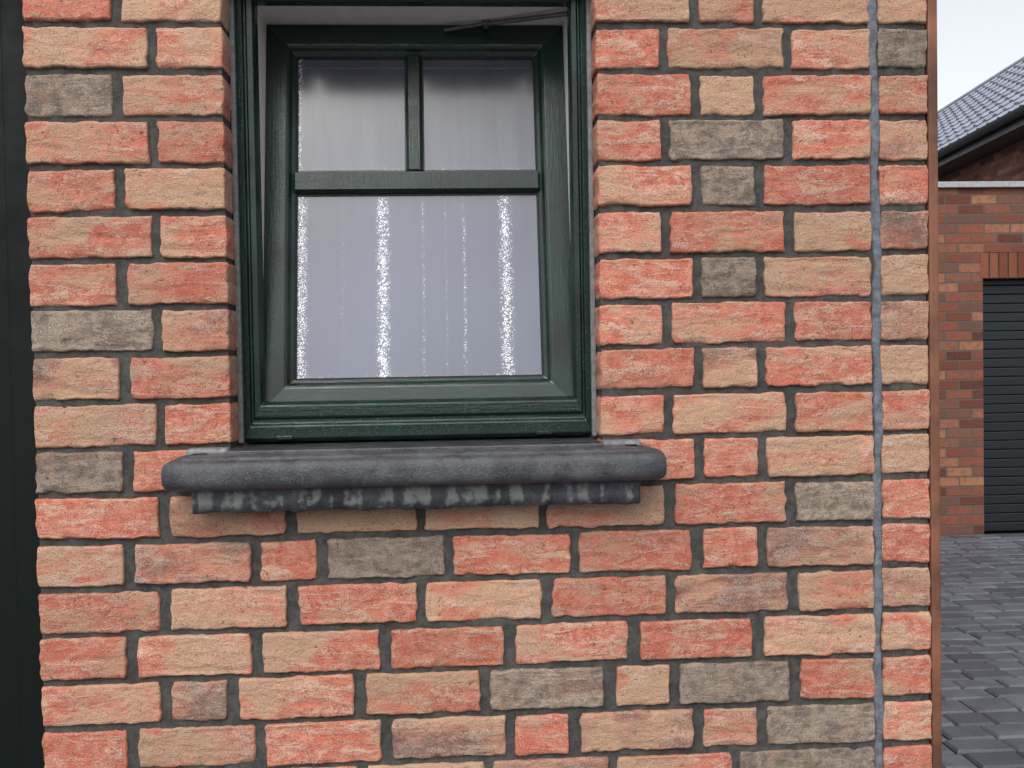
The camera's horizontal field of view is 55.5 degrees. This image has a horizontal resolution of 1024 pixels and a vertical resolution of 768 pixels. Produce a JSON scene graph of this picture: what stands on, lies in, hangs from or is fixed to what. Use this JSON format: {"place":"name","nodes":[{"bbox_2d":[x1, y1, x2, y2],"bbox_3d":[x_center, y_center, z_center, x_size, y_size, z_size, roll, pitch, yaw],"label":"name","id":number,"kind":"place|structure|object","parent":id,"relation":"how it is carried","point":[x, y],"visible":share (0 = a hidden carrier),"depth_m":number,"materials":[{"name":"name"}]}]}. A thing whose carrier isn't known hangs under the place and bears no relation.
{"place":"outdoors","nodes":[
{"label":"outdoors","id":0,"kind":"place"},
{"bbox_2d":[937,0,1023,109],"label":"sky","id":1,"kind":"structure","parent":0,"point":[977,39],"materials":[{"name":"white"}]},
{"bbox_2d":[938,181,1023,536],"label":"brick garage","id":2,"kind":"structure","parent":0,"point":[981,304],"depth_m":8.07,"materials":[{"name":"brick"}]},
{"bbox_2d":[983,280,1023,530],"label":"roller door","id":3,"kind":"structure","parent":2,"relation":"in","point":[1009,425],"depth_m":8.21,"materials":[{"name":"black metal"}]},
{"bbox_2d":[983,285,1023,521],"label":"roller door back","id":4,"kind":"structure","parent":2,"relation":"in","point":[983,285],"depth_m":8.24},
{"bbox_2d":[938,140,1023,181],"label":"house walls","id":5,"kind":"structure","parent":0,"point":[1006,164],"depth_m":13.69,"materials":[{"name":"brick"}]},
{"bbox_2d":[938,60,1023,149],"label":"tiled roof","id":6,"kind":"structure","parent":5,"relation":"on","point":[1002,94],"depth_m":15.28,"materials":[{"name":"tile"}]},
{"bbox_2d":[938,56,1023,112],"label":"ridge","id":7,"kind":"structure","parent":6,"relation":"on","point":[984,82],"depth_m":18.26,"materials":[{"name":"tile"}]},
{"bbox_2d":[938,115,1023,178],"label":"fascia","id":8,"kind":"structure","parent":5,"relation":"attached to","point":[999,139],"depth_m":13.47,"materials":[{"name":"black wood"}]},
{"bbox_2d":[938,104,1023,158],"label":"gutter","id":9,"kind":"object","parent":8,"relation":"attached to","point":[1008,117],"depth_m":12.91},
{"bbox_2d":[940,534,1023,767],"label":"pavement","id":10,"kind":"structure","parent":0,"point":[982,647],"depth_m":4.92,"materials":[{"name":"grey stone"}]},
{"bbox_2d":[984,530,1023,534],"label":"ground","id":11,"kind":"structure","parent":0,"point":[1019,532],"depth_m":8.32,"materials":[{"name":"concrete"}]},
{"bbox_2d":[22,0,931,767],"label":"wall bricks","id":12,"kind":"object","parent":11,"relation":"on","point":[216,376],"depth_m":1.71,"materials":[{"name":"red brick"}]},
{"bbox_2d":[0,0,44,767],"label":"door frame","id":13,"kind":"object","parent":12,"relation":"attached to","point":[22,359],"visible":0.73,"depth_m":1.74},
{"bbox_2d":[0,28,20,767],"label":"door planks","id":14,"kind":"object","parent":13,"relation":"in","point":[10,747],"depth_m":1.77,"materials":[{"name":"black wood"}]},
{"bbox_2d":[229,0,596,442],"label":"frame sealant","id":15,"kind":"object","parent":12,"relation":"attached to","point":[237,264],"visible":1,"depth_m":1.74,"materials":[{"name":"grey rubber"}]},
{"bbox_2d":[235,0,591,442],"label":"window","id":16,"kind":"structure","parent":12,"relation":"attached to","point":[375,419],"depth_m":1.77,"materials":[{"name":"green paint"}]},
{"bbox_2d":[257,6,569,270],"bbox_3d":[-0.182,-0.323,1.891,0.629,0.834,0.192,-1,1,-3],"label":"lining","id":17,"kind":"object","parent":12,"relation":"attached to","point":[347,15],"visible":0.07,"depth_m":1.84,"materials":[{"name":"white plastic"}]},
{"bbox_2d":[263,25,572,400],"bbox_3d":[-0.180,-0.323,1.875,0.578,0.752,0.068,-1,-8,-3],"label":"sash","id":18,"kind":"object","parent":17,"relation":"attached to","point":[406,283],"visible":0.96,"depth_m":1.85,"materials":[{"name":"green paint"}]},
{"bbox_2d":[444,22,483,31],"bbox_3d":[-0.088,-0.692,1.883,0.087,0.015,0.024,-1,1,-3],"label":"tilt stay link","id":19,"kind":"object","parent":18,"relation":"attached to","point":[463,26],"visible":1,"depth_m":1.88,"materials":[{"name":"black metal"}]},
{"bbox_2d":[487,11,566,25],"bbox_3d":[0.026,-0.694,1.850,0.164,0.012,0.009,0,1,20],"label":"tilt stay","id":20,"kind":"object","parent":17,"relation":"attached to","point":[527,18],"visible":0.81,"depth_m":1.85,"materials":[{"name":"metal"}]},
{"bbox_2d":[483,19,488,28],"bbox_3d":[-0.050,-0.695,1.878,0.012,0.015,0.012,-1,1,-3],"label":"tilt stay pivot","id":21,"kind":"object","parent":20,"relation":"attached to","point":[485,24],"visible":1,"depth_m":1.87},
{"bbox_2d":[161,444,666,513],"bbox_3d":[-0.159,0.162,1.669,0.848,0.102,0.123,-1,1,-3],"label":"window sill","id":22,"kind":"structure","parent":12,"relation":"attached to","point":[359,481],"depth_m":1.63,"materials":[{"name":"grey stone"}]},
{"bbox_2d":[186,439,641,454],"bbox_3d":[-0.164,0.111,1.683,0.782,0.016,0.028,-1,1,-3],"label":"sill stool","id":23,"kind":"object","parent":22,"relation":"on","point":[190,451],"visible":0.53,"depth_m":1.66,"materials":[{"name":"grey stone"}]},
{"bbox_2d":[227,437,603,453],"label":"sill top","id":24,"kind":"structure","parent":12,"relation":"on","point":[416,445],"depth_m":1.69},
{"bbox_2d":[25,0,928,767],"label":"wall mortar","id":25,"kind":"object","parent":12,"relation":"attached to","point":[385,628],"depth_m":1.72,"materials":[{"name":"grey concrete"}]},
{"bbox_2d":[924,0,941,767],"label":"corner trim","id":26,"kind":"structure","parent":25,"relation":"attached to","point":[932,343],"depth_m":1.75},
{"bbox_2d":[867,0,883,767],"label":"expansion joint","id":27,"kind":"object","parent":12,"relation":"attached to","point":[877,409],"visible":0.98,"depth_m":1.74,"materials":[{"name":"grey rubber"}]},
{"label":"room walls","id":28,"kind":"object","parent":11,"relation":"on","visible":0},
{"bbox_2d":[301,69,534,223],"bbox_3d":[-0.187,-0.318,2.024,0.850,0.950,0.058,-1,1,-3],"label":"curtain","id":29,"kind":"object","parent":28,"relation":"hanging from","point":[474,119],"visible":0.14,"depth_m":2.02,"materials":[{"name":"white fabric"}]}
]}

